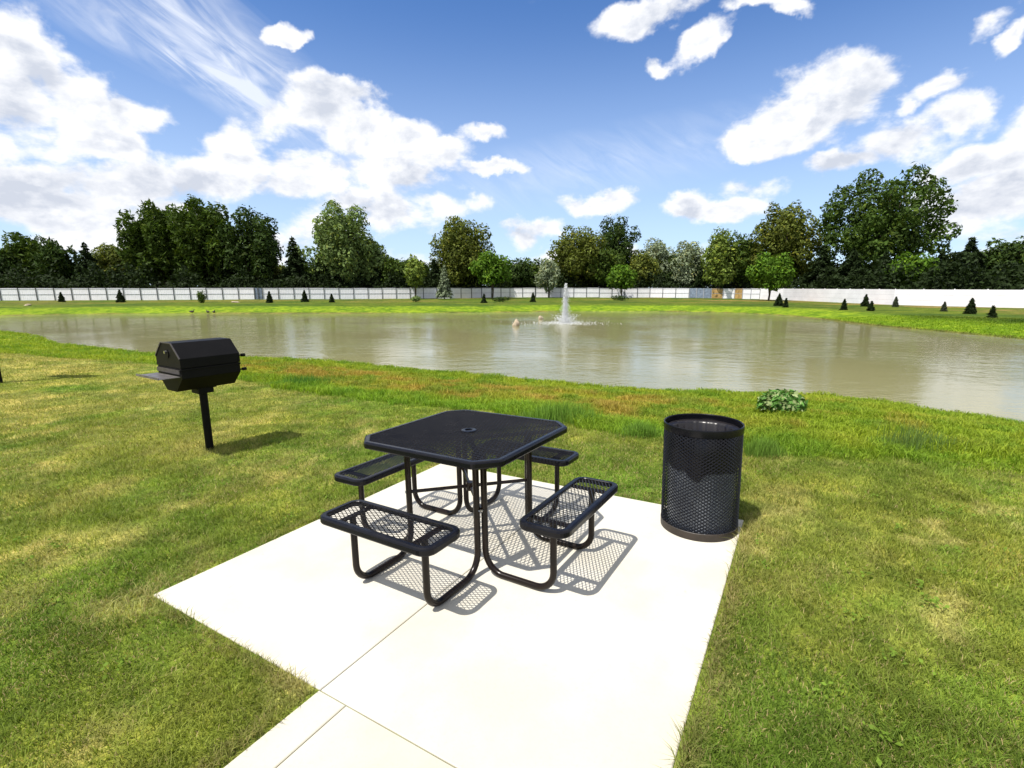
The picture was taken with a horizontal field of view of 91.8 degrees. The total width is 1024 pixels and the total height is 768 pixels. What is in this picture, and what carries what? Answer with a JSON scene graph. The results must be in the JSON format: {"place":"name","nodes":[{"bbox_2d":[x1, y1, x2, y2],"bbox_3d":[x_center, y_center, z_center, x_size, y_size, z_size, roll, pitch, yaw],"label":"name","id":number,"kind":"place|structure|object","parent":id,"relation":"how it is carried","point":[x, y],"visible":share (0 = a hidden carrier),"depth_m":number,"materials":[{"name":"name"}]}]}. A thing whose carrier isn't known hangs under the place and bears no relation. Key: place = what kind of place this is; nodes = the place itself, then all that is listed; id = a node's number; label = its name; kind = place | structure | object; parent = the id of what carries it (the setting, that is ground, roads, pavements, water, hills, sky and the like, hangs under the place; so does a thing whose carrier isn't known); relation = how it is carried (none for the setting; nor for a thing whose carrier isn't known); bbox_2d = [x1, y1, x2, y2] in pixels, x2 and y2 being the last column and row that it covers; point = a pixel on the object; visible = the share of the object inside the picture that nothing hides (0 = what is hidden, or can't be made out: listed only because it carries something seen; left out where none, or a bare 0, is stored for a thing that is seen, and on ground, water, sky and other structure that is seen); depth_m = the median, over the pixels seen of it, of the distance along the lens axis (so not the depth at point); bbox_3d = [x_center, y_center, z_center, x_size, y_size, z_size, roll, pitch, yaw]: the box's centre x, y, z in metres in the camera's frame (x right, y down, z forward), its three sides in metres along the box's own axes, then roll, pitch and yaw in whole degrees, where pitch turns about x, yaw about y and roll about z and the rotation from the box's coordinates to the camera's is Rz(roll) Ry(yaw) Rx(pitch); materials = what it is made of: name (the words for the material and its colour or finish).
{"place":"outdoors","nodes":[
{"label":"outdoors","id":0,"kind":"place"},
{"bbox_2d":[224,691,453,767],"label":"sidewalk","id":1,"kind":"structure","parent":0,"point":[319,729],"depth_m":1.95,"materials":[{"name":"concrete"}]},
{"bbox_2d":[0,288,1023,767],"bbox_3d":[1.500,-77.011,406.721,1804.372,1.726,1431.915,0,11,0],"label":"ground","id":2,"kind":"structure","parent":0,"point":[820,310],"depth_m":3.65,"materials":[{"name":"green plant"}]},
{"bbox_2d":[0,249,19,278],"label":"broadleaf tree","id":3,"kind":"object","parent":2,"relation":"on","point":[4,264],"visible":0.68,"depth_m":81.43,"materials":[{"name":"green plant"}]},
{"bbox_2d":[0,231,48,286],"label":"broadleaf tree","id":4,"kind":"object","parent":2,"relation":"on","point":[23,250],"visible":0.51,"depth_m":83.07,"materials":[{"name":"green plant"}]},
{"bbox_2d":[32,237,78,283],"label":"broadleaf tree","id":5,"kind":"object","parent":2,"relation":"on","point":[55,255],"visible":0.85,"depth_m":83.09,"materials":[{"name":"green plant"}]},
{"bbox_2d":[58,292,65,301],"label":"young conifer","id":6,"kind":"object","parent":2,"relation":"on","point":[61,297],"visible":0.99,"depth_m":64.95,"materials":[{"name":"green plant"}]},
{"bbox_2d":[74,242,110,287],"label":"spruce","id":7,"kind":"object","parent":2,"relation":"on","point":[86,254],"visible":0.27,"depth_m":81.19,"materials":[{"name":"green plant"}]},
{"bbox_2d":[91,242,133,285],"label":"broadleaf tree","id":8,"kind":"object","parent":2,"relation":"on","point":[106,256],"visible":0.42,"depth_m":87.00,"materials":[{"name":"green plant"}]},
{"bbox_2d":[115,289,125,302],"bbox_3d":[-50.553,-11.316,64.092,1.267,1.814,1.411,0,11,0],"label":"young conifer","id":9,"kind":"object","parent":2,"relation":"on","point":[120,297],"visible":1,"depth_m":63.87,"materials":[{"name":"green plant"}]},
{"bbox_2d":[0,288,253,300],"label":"panel fence","id":10,"kind":"object","parent":2,"relation":"on","point":[19,294],"visible":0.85,"depth_m":74.57,"materials":[{"name":"white plastic"}]},
{"bbox_2d":[113,199,184,287],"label":"tall feathery tree","id":11,"kind":"object","parent":2,"relation":"on","point":[142,239],"visible":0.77,"depth_m":81.27,"materials":[{"name":"green plant"}]},
{"bbox_2d":[136,337,246,450],"bbox_3d":[-3.682,0.225,5.840,0.576,1.485,0.982,7,13,32],"label":"park grill","id":12,"kind":"object","parent":2,"relation":"on","point":[202,368],"visible":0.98,"depth_m":5.63,"materials":[{"name":"black paint"}]},
{"bbox_2d":[196,290,206,302],"bbox_3d":[-38.638,-10.799,61.625,1.137,1.650,1.417,0,11,0],"label":"shrub","id":13,"kind":"object","parent":2,"relation":"on","point":[201,297],"visible":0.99,"depth_m":61.58,"materials":[{"name":"green plant"}]},
{"bbox_2d":[164,194,242,285],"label":"tall feathery tree","id":14,"kind":"object","parent":2,"relation":"on","point":[195,241],"visible":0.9,"depth_m":82.15,"materials":[{"name":"green plant"}]},
{"bbox_2d":[215,204,284,286],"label":"broadleaf tree","id":15,"kind":"object","parent":2,"relation":"on","point":[256,250],"visible":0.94,"depth_m":82.62,"materials":[{"name":"green plant"}]},
{"bbox_2d":[254,288,261,299],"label":"gate","id":16,"kind":"object","parent":2,"relation":"on","point":[259,293],"visible":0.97,"depth_m":77.72,"materials":[{"name":"metal"}]},
{"bbox_2d":[266,291,273,302],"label":"young conifer","id":17,"kind":"object","parent":2,"relation":"on","point":[269,299],"visible":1,"depth_m":61.33,"materials":[{"name":"green plant"}]},
{"bbox_2d":[265,262,284,287],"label":"background tree","id":18,"kind":"object","parent":2,"relation":"on","point":[277,271],"visible":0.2,"depth_m":92.28,"materials":[{"name":"green plant"}]},
{"bbox_2d":[278,236,311,296],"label":"cedar","id":19,"kind":"object","parent":2,"relation":"on","point":[294,262],"visible":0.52,"depth_m":83.87,"materials":[{"name":"green plant"}]},
{"bbox_2d":[286,244,304,259],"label":"broadleaf tree","id":20,"kind":"object","parent":2,"relation":"on","point":[300,253],"visible":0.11,"depth_m":94.81,"materials":[{"name":"green plant"}]},
{"bbox_2d":[300,290,309,301],"bbox_3d":[-27.157,-11.484,64.991,1.271,1.722,1.092,0,11,0],"label":"young conifer","id":21,"kind":"object","parent":2,"relation":"on","point":[304,297],"visible":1,"depth_m":64.82,"materials":[{"name":"green plant"}]},
{"bbox_2d":[264,373,348,385],"bbox_3d":[-4.474,-0.079,10.666,1.912,0.302,1.158,0,11,0],"label":"tall grass tuft","id":22,"kind":"object","parent":2,"relation":"on","point":[308,378],"visible":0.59,"depth_m":10.64,"materials":[{"name":"green plant"}]},
{"bbox_2d":[302,263,314,277],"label":"background tree","id":23,"kind":"object","parent":2,"relation":"on","point":[307,268],"visible":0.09,"depth_m":92.44,"materials":[{"name":"green plant"}]},
{"bbox_2d":[309,256,336,280],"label":"background tree","id":24,"kind":"object","parent":2,"relation":"on","point":[335,277],"visible":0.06,"depth_m":91.25,"materials":[{"name":"green plant"}]},
{"bbox_2d":[311,257,335,292],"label":"cedar","id":25,"kind":"object","parent":2,"relation":"on","point":[319,271],"visible":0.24,"depth_m":85.09,"materials":[{"name":"green plant"}]},
{"bbox_2d":[329,293,334,302],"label":"young conifer","id":26,"kind":"object","parent":2,"relation":"on","point":[331,299],"visible":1,"depth_m":63.33,"materials":[{"name":"green plant"}]},
{"bbox_2d":[302,199,378,296],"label":"silver maple","id":27,"kind":"object","parent":2,"relation":"on","point":[339,241],"visible":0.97,"depth_m":83.22,"materials":[{"name":"green plant"}]},
{"bbox_2d":[337,263,365,287],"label":"cedar","id":28,"kind":"object","parent":2,"relation":"on","point":[340,282],"visible":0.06,"depth_m":87.05,"materials":[{"name":"green plant"}]},
{"bbox_2d":[359,236,387,284],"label":"silver maple","id":29,"kind":"object","parent":2,"relation":"on","point":[375,262],"visible":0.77,"depth_m":86.36,"materials":[{"name":"green plant"}]},
{"bbox_2d":[367,254,391,296],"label":"cedar","id":30,"kind":"object","parent":2,"relation":"on","point":[378,279],"visible":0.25,"depth_m":87.06,"materials":[{"name":"green plant"}]},
{"bbox_2d":[381,256,407,287],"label":"broadleaf tree","id":31,"kind":"object","parent":2,"relation":"on","point":[395,265],"visible":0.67,"depth_m":86.27,"materials":[{"name":"green plant"}]},
{"bbox_2d":[262,288,534,298],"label":"panel fence","id":32,"kind":"object","parent":2,"relation":"on","point":[398,293],"visible":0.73,"depth_m":82.77,"materials":[{"name":"white plastic"}]},
{"bbox_2d":[403,253,425,295],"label":"young tree","id":33,"kind":"object","parent":2,"relation":"on","point":[414,273],"visible":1,"depth_m":80.95,"materials":[{"name":"green plant"}]},
{"bbox_2d":[410,295,420,301],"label":"shrub","id":34,"kind":"object","parent":2,"relation":"on","point":[415,298],"visible":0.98,"depth_m":65.55,"materials":[{"name":"green plant"}]},
{"bbox_2d":[405,257,429,287],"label":"background tree","id":35,"kind":"object","parent":2,"relation":"on","point":[425,268],"visible":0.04,"depth_m":92.23,"materials":[{"name":"green plant"}]},
{"bbox_2d":[425,259,439,287],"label":"cedar","id":36,"kind":"object","parent":2,"relation":"on","point":[433,271],"visible":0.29,"depth_m":89.22,"materials":[{"name":"green plant"}]},
{"bbox_2d":[424,261,460,285],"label":"background tree","id":37,"kind":"object","parent":2,"relation":"on","point":[427,266],"visible":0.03,"depth_m":92.25,"materials":[{"name":"green plant"}]},
{"bbox_2d":[435,265,453,298],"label":"blue spruce","id":38,"kind":"object","parent":2,"relation":"on","point":[444,288],"visible":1,"depth_m":79.93,"materials":[{"name":"green plant"}]},
{"bbox_2d":[154,464,743,767],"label":"picnic pad","id":39,"kind":"object","parent":2,"relation":"on","point":[593,655],"visible":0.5,"depth_m":2.67,"materials":[{"name":"concrete"}]},
{"bbox_2d":[320,410,617,606],"bbox_3d":[-0.295,0.729,3.503,1.900,0.836,1.900,5,11,31],"label":"picnic table","id":40,"kind":"object","parent":39,"relation":"on","point":[458,429],"visible":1,"depth_m":3.13,"materials":[{"name":"black metal"}]},
{"bbox_2d":[660,413,744,542],"bbox_3d":[1.414,0.677,3.719,0.560,0.812,0.560,-5,10,-23],"label":"litter bin","id":41,"kind":"object","parent":39,"relation":"on","point":[702,509],"visible":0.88,"depth_m":3.52,"materials":[{"name":"black metal"}]},
{"bbox_2d":[665,419,741,482],"bbox_3d":[1.413,0.580,3.703,0.526,0.538,0.522,-5,10,-23],"label":"bin bag","id":42,"kind":"object","parent":41,"relation":"in","point":[704,424],"visible":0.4,"depth_m":3.52,"materials":[{"name":"black plastic"}]},
{"bbox_2d":[428,215,496,287],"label":"oak tree","id":43,"kind":"object","parent":2,"relation":"on","point":[459,248],"visible":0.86,"depth_m":87.58,"materials":[{"name":"green plant"}]},
{"bbox_2d":[460,271,485,287],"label":"background tree","id":44,"kind":"object","parent":2,"relation":"on","point":[477,283],"visible":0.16,"depth_m":91.96,"materials":[{"name":"green plant"}]},
{"bbox_2d":[480,294,486,302],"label":"young conifer","id":45,"kind":"object","parent":2,"relation":"on","point":[483,299],"visible":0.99,"depth_m":62.00,"materials":[{"name":"green plant"}]},
{"bbox_2d":[468,251,512,298],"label":"broadleaf tree","id":46,"kind":"object","parent":2,"relation":"on","point":[491,267],"visible":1,"depth_m":80.47,"materials":[{"name":"green plant"}]},
{"bbox_2d":[492,296,510,301],"bbox_3d":[-1.338,-11.184,65.585,2.804,0.823,3.352,0,11,0],"label":"shrub","id":47,"kind":"object","parent":2,"relation":"on","point":[501,299],"visible":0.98,"depth_m":65.00,"materials":[{"name":"green plant"}]},
{"bbox_2d":[0,314,1023,473],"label":"bank grass","id":48,"kind":"structure","parent":2,"relation":"on","point":[516,396],"depth_m":8.85,"materials":[{"name":"green plant"}]},
{"bbox_2d":[0,251,1023,300],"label":"undergrowth","id":49,"kind":"object","parent":2,"relation":"on","point":[973,279],"visible":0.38,"depth_m":76.39,"materials":[{"name":"green plant"}]},
{"bbox_2d":[507,258,532,287],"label":"broadleaf tree","id":50,"kind":"object","parent":2,"relation":"on","point":[524,270],"visible":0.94,"depth_m":95.15,"materials":[{"name":"green plant"}]},
{"bbox_2d":[523,257,542,287],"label":"background tree","id":51,"kind":"object","parent":2,"relation":"on","point":[535,266],"visible":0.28,"depth_m":103.49,"materials":[{"name":"green plant"}]},
{"bbox_2d":[530,292,535,301],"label":"young conifer","id":52,"kind":"object","parent":2,"relation":"on","point":[532,298],"visible":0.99,"depth_m":65.58,"materials":[{"name":"green plant"}]},
{"bbox_2d":[534,257,560,297],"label":"willow","id":53,"kind":"object","parent":2,"relation":"on","point":[548,276],"visible":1,"depth_m":89.74,"materials":[{"name":"green plant"}]},
{"bbox_2d":[500,400,613,427],"bbox_3d":[0.593,0.402,7.161,2.159,0.337,1.153,0,11,0],"label":"tall grass tuft","id":54,"kind":"object","parent":2,"relation":"on","point":[562,413],"visible":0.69,"depth_m":7.12,"materials":[{"name":"green plant"}]},
{"bbox_2d":[546,225,612,295],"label":"broadleaf tree","id":55,"kind":"object","parent":2,"relation":"on","point":[572,257],"visible":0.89,"depth_m":94.95,"materials":[{"name":"green plant"}]},
{"bbox_2d":[580,245,626,287],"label":"broadleaf tree","id":56,"kind":"object","parent":2,"relation":"on","point":[599,280],"visible":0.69,"depth_m":94.91,"materials":[{"name":"green plant"}]},
{"bbox_2d":[535,288,688,297],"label":"panel fence","id":57,"kind":"object","parent":2,"relation":"on","point":[635,293],"visible":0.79,"depth_m":94.33,"materials":[{"name":"white plastic"}]},
{"bbox_2d":[594,214,641,263],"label":"broadleaf tree","id":58,"kind":"object","parent":2,"relation":"on","point":[619,241],"visible":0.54,"depth_m":104.06,"materials":[{"name":"green plant"}]},
{"bbox_2d":[610,295,628,300],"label":"shrub","id":59,"kind":"object","parent":2,"relation":"on","point":[619,297],"visible":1,"depth_m":70.17,"materials":[{"name":"green plant"}]},
{"bbox_2d":[605,264,637,295],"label":"young tree","id":60,"kind":"object","parent":2,"relation":"on","point":[620,277],"visible":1,"depth_m":88.87,"materials":[{"name":"green plant"}]},
{"bbox_2d":[609,418,663,438],"bbox_3d":[1.644,0.546,6.329,0.983,0.244,0.509,0,11,0],"label":"tall grass tuft","id":61,"kind":"object","parent":2,"relation":"on","point":[638,427],"visible":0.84,"depth_m":6.25,"materials":[{"name":"green plant"}]},
{"bbox_2d":[623,254,658,284],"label":"background tree","id":62,"kind":"object","parent":2,"relation":"on","point":[628,262],"visible":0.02,"depth_m":104.85,"materials":[{"name":"green plant"}]},
{"bbox_2d":[628,249,662,287],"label":"broadleaf tree","id":63,"kind":"object","parent":2,"relation":"on","point":[642,264],"visible":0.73,"depth_m":97.67,"materials":[{"name":"green plant"}]},
{"bbox_2d":[642,237,675,284],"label":"silver tree","id":64,"kind":"object","parent":2,"relation":"on","point":[657,250],"visible":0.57,"depth_m":103.14,"materials":[{"name":"green plant"}]},
{"bbox_2d":[658,255,678,286],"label":"background tree","id":65,"kind":"object","parent":2,"relation":"on","point":[669,261],"visible":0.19,"depth_m":102.80,"materials":[{"name":"green plant"}]},
{"bbox_2d":[670,240,705,285],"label":"silver tree","id":66,"kind":"object","parent":2,"relation":"on","point":[686,260],"visible":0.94,"depth_m":94.05,"materials":[{"name":"green plant"}]},
{"bbox_2d":[688,261,710,297],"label":"cedar","id":67,"kind":"object","parent":2,"relation":"on","point":[699,281],"visible":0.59,"depth_m":93.07,"materials":[{"name":"green plant"}]},
{"bbox_2d":[689,288,710,297],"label":"panel fence","id":68,"kind":"object","parent":2,"relation":"on","point":[699,294],"visible":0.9,"depth_m":90.88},
{"bbox_2d":[700,226,741,297],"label":"broadleaf tree","id":69,"kind":"object","parent":2,"relation":"on","point":[719,250],"visible":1,"depth_m":88.25,"materials":[{"name":"green plant"}]},
{"bbox_2d":[711,288,759,298],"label":"panel fence","id":70,"kind":"object","parent":2,"relation":"on","point":[743,293],"visible":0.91,"depth_m":88.14,"materials":[{"name":"white plastic"}]},
{"bbox_2d":[724,230,765,288],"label":"broadleaf tree","id":71,"kind":"object","parent":2,"relation":"on","point":[743,252],"visible":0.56,"depth_m":87.56,"materials":[{"name":"green plant"}]},
{"bbox_2d":[743,430,794,459],"bbox_3d":[2.774,0.669,5.449,0.811,0.255,0.453,0,11,0],"label":"tall grass tuft","id":72,"kind":"object","parent":2,"relation":"on","point":[766,447],"visible":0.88,"depth_m":5.41,"materials":[{"name":"green plant"}]},
{"bbox_2d":[745,251,795,300],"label":"broadleaf tree","id":73,"kind":"object","parent":2,"relation":"on","point":[773,273],"visible":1,"depth_m":72.80,"materials":[{"name":"green plant"}]},
{"bbox_2d":[773,293,783,305],"bbox_3d":[28.556,-8.971,52.976,1.132,1.526,1.081,0,11,0],"label":"young conifer","id":74,"kind":"object","parent":2,"relation":"on","point":[779,301],"visible":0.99,"depth_m":52.80,"materials":[{"name":"green plant"}]},
{"bbox_2d":[756,388,808,414],"bbox_3d":[4.175,0.279,7.682,0.707,0.413,0.716,8,14,36],"label":"broadleaf weed","id":75,"kind":"object","parent":2,"relation":"on","point":[786,400],"visible":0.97,"depth_m":7.50,"materials":[{"name":"green plant"}]},
{"bbox_2d":[782,298,788,307],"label":"young conifer","id":76,"kind":"object","parent":2,"relation":"on","point":[785,304],"visible":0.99,"depth_m":48.99,"materials":[{"name":"green plant"}]},
{"bbox_2d":[748,200,825,285],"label":"oak tree","id":77,"kind":"object","parent":2,"relation":"on","point":[788,231],"visible":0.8,"depth_m":82.31,"materials":[{"name":"green plant"}]},
{"bbox_2d":[790,255,803,284],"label":"background tree","id":78,"kind":"object","parent":2,"relation":"on","point":[794,278],"visible":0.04,"depth_m":85.71,"materials":[{"name":"green plant"}]},
{"bbox_2d":[800,244,836,297],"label":"cedar","id":79,"kind":"object","parent":2,"relation":"on","point":[822,261],"visible":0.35,"depth_m":76.36,"materials":[{"name":"green plant"}]},
{"bbox_2d":[839,299,847,309],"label":"young conifer","id":80,"kind":"object","parent":2,"relation":"on","point":[844,305],"visible":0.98,"depth_m":43.46,"materials":[{"name":"green plant"}]},
{"bbox_2d":[829,248,866,298],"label":"cedar","id":81,"kind":"object","parent":2,"relation":"on","point":[852,265],"visible":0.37,"depth_m":69.64,"materials":[{"name":"green plant"}]},
{"bbox_2d":[860,294,869,306],"bbox_3d":[38.021,-8.980,53.395,0.959,1.518,0.982,-5,12,-23],"label":"young conifer","id":82,"kind":"object","parent":2,"relation":"on","point":[865,302],"visible":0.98,"depth_m":53.24,"materials":[{"name":"green plant"}]},
{"bbox_2d":[866,301,874,310],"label":"young conifer","id":83,"kind":"object","parent":2,"relation":"on","point":[870,307],"visible":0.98,"depth_m":42.02,"materials":[{"name":"green plant"}]},
{"bbox_2d":[869,251,898,299],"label":"cedar","id":84,"kind":"object","parent":2,"relation":"on","point":[885,257],"visible":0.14,"depth_m":67.75,"materials":[{"name":"green plant"}]},
{"bbox_2d":[813,161,962,275],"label":"oak tree","id":85,"kind":"object","parent":2,"relation":"on","point":[891,223],"visible":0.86,"depth_m":77.20,"materials":[{"name":"green plant"}]},
{"bbox_2d":[760,288,1023,307],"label":"sheet fence","id":86,"kind":"object","parent":2,"relation":"on","point":[996,298],"visible":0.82,"depth_m":56.77,"materials":[{"name":"white metal"}]},
{"bbox_2d":[892,296,898,306],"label":"young conifer","id":87,"kind":"object","parent":2,"relation":"on","point":[895,303],"visible":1,"depth_m":52.12,"materials":[{"name":"green plant"}]},
{"bbox_2d":[884,251,939,286],"bbox_3d":[51.894,-13.844,64.722,6.168,7.030,5.643,0,11,0],"label":"broadleaf tree","id":88,"kind":"object","parent":2,"relation":"on","point":[912,260],"visible":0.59,"depth_m":63.29,"materials":[{"name":"green plant"}]},
{"bbox_2d":[863,418,971,453],"bbox_3d":[4.521,0.552,5.637,1.279,0.376,0.774,0,11,0],"label":"grass tuft","id":89,"kind":"object","parent":2,"relation":"on","point":[908,437],"visible":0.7,"depth_m":5.61,"materials":[{"name":"green plant"}]},
{"bbox_2d":[934,251,949,275],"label":"cedar","id":90,"kind":"object","parent":2,"relation":"on","point":[941,254],"visible":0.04,"depth_m":65.77,"materials":[{"name":"green plant"}]},
{"bbox_2d":[941,301,947,311],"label":"young conifer","id":91,"kind":"object","parent":2,"relation":"on","point":[944,308],"visible":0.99,"depth_m":41.38,"materials":[{"name":"green plant"}]},
{"bbox_2d":[945,237,987,283],"bbox_3d":[59.038,-14.718,64.335,7.004,8.676,6.980,-5,12,-25],"label":"spruce","id":92,"kind":"object","parent":2,"relation":"on","point":[971,246],"visible":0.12,"depth_m":63.48,"materials":[{"name":"green plant"}]},
{"bbox_2d":[962,298,976,313],"bbox_3d":[35.017,-5.911,37.885,0.903,1.372,0.883,10,15,41],"label":"young conifer","id":93,"kind":"object","parent":2,"relation":"on","point":[970,308],"visible":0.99,"depth_m":37.73,"materials":[{"name":"green plant"}]},
{"bbox_2d":[986,305,997,317],"bbox_3d":[31.831,-4.755,32.841,0.670,1.020,0.678,0,11,0],"label":"young conifer","id":94,"kind":"object","parent":2,"relation":"on","point":[992,313],"visible":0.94,"depth_m":32.76,"materials":[{"name":"green plant"}]},
{"bbox_2d":[979,236,1023,282],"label":"broadleaf tree","id":95,"kind":"object","parent":2,"relation":"on","point":[1013,251],"visible":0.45,"depth_m":63.05,"materials":[{"name":"green plant"}]},
{"bbox_2d":[0,311,1023,420],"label":"pond water","id":96,"kind":"structure","parent":0,"point":[946,371],"depth_m":20.91,"materials":[{"name":"brown liquid"}]},
{"bbox_2d":[512,319,519,325],"bbox_3d":[0.262,-3.821,31.858,0.485,0.714,0.378,0,11,0],"label":"rock","id":97,"kind":"object","parent":96,"relation":"in","point":[516,322],"visible":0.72,"depth_m":31.73,"materials":[{"name":"beige stone"}]},
{"bbox_2d":[512,284,608,325],"bbox_3d":[3.637,-5.483,34.104,7.186,2.838,5.974,-4,12,-21],"label":"fountain","id":98,"kind":"object","parent":96,"relation":"on","point":[564,318],"visible":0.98,"depth_m":34.22,"materials":[{"name":"white liquid"}]},
{"bbox_2d":[0,0,1023,287],"label":"sky","id":99,"kind":"structure","parent":0,"point":[528,120],"materials":[{"name":"blue"}]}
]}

